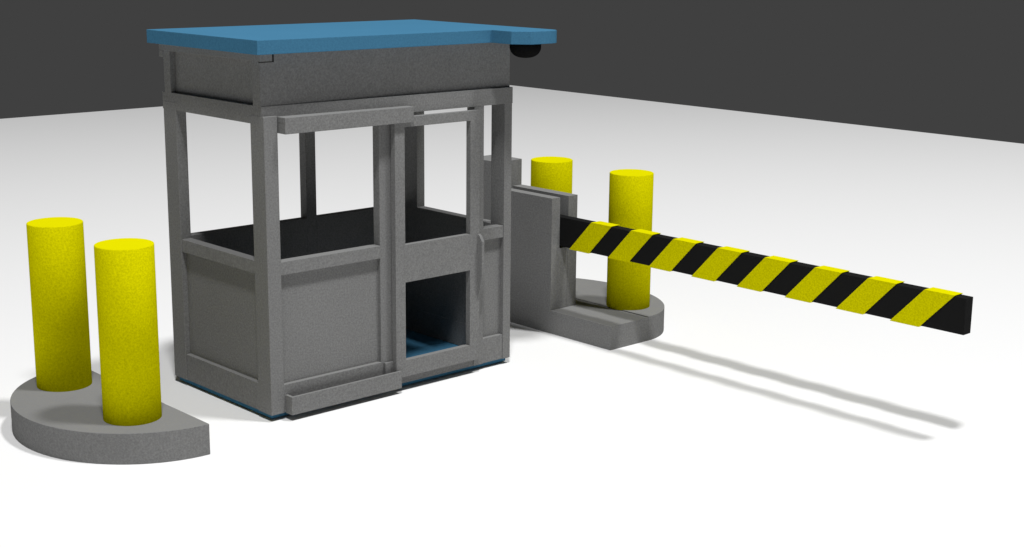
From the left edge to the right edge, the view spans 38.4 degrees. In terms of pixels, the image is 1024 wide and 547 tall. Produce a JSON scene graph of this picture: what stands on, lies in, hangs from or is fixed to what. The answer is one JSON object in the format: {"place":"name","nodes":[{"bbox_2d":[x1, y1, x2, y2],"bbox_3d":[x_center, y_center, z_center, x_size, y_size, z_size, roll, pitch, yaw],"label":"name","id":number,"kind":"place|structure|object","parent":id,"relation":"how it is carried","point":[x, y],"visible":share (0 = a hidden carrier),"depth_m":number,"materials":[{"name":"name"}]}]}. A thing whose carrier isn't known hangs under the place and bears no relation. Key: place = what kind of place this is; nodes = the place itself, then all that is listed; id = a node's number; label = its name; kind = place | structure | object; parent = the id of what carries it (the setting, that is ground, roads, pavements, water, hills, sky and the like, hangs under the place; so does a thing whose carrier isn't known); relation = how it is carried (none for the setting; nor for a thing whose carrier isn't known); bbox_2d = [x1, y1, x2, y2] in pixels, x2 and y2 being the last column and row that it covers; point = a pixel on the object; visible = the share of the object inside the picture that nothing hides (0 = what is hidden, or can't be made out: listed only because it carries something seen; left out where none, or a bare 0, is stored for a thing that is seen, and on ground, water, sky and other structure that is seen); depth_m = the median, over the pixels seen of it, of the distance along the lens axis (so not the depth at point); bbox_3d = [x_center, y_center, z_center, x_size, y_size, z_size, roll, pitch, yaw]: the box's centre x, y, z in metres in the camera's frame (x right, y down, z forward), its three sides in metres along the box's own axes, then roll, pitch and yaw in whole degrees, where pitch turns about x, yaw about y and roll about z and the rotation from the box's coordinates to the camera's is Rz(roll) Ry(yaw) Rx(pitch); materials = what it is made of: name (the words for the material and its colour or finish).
{"place":"outdoors","nodes":[
{"label":"outdoors","id":0,"kind":"place"},
{"bbox_2d":[10,371,209,464],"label":"concrete island","id":1,"kind":"structure","parent":0,"point":[71,425],"depth_m":9.98,"materials":[{"name":"grey concrete"}]},
{"bbox_2d":[26,217,91,391],"bbox_3d":[-3.307,0.225,10.742,0.394,1.226,0.394,2,13,7],"label":"bollard","id":2,"kind":"object","parent":1,"relation":"on","point":[58,283],"visible":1,"depth_m":10.59,"materials":[{"name":"yellow metal"}]},
{"bbox_2d":[94,238,161,425],"bbox_3d":[-2.614,0.397,10.014,0.394,1.226,0.394,-11,17,-42],"label":"bollard","id":3,"kind":"object","parent":1,"relation":"on","point":[125,278],"visible":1,"depth_m":9.86,"materials":[{"name":"yellow metal"}]},
{"bbox_2d":[0,85,1023,546],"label":"ground","id":4,"kind":"structure","parent":0,"point":[716,413],"depth_m":11.79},
{"bbox_2d":[146,19,556,418],"bbox_3d":[-1.193,-0.520,11.563,2.591,2.766,1.850,-11,17,-42],"label":"guard booth","id":5,"kind":"object","parent":4,"relation":"on","point":[399,284],"visible":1,"depth_m":11.18,"materials":[{"name":"grey paint"}]},
{"bbox_2d":[390,110,483,376],"bbox_3d":[-0.570,-0.233,11.485,0.863,2.030,0.102,-11,17,-42],"label":"sliding door","id":6,"kind":"structure","parent":5,"relation":"in","point":[419,260],"depth_m":11.51,"materials":[{"name":"grey paint"}]},
{"bbox_2d":[483,155,972,349],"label":"barrier gate","id":7,"kind":"structure","parent":4,"relation":"on","point":[551,233],"depth_m":12.69,"materials":[{"name":"grey metal"}]},
{"bbox_2d":[0,0,1023,143],"label":"sky","id":8,"kind":"structure","parent":0,"point":[944,67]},
{"bbox_2d":[576,278,663,340],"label":"concrete island","id":9,"kind":"structure","parent":0,"point":[592,291],"depth_m":13.51,"materials":[{"name":"grey concrete"}]},
{"bbox_2d":[531,156,572,193],"bbox_3d":[0.370,-0.478,13.988,0.394,1.226,0.394,4,13,16],"label":"bollard","id":10,"kind":"object","parent":9,"relation":"on","point":[551,173],"visible":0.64,"depth_m":13.72,"materials":[{"name":"yellow metal"}]},
{"bbox_2d":[606,169,653,309],"bbox_3d":[1.063,-0.306,13.260,0.394,1.226,0.394,-8,15,-32],"label":"bollard","id":11,"kind":"object","parent":9,"relation":"on","point":[631,207],"visible":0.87,"depth_m":13.11,"materials":[{"name":"yellow metal"}]}
]}

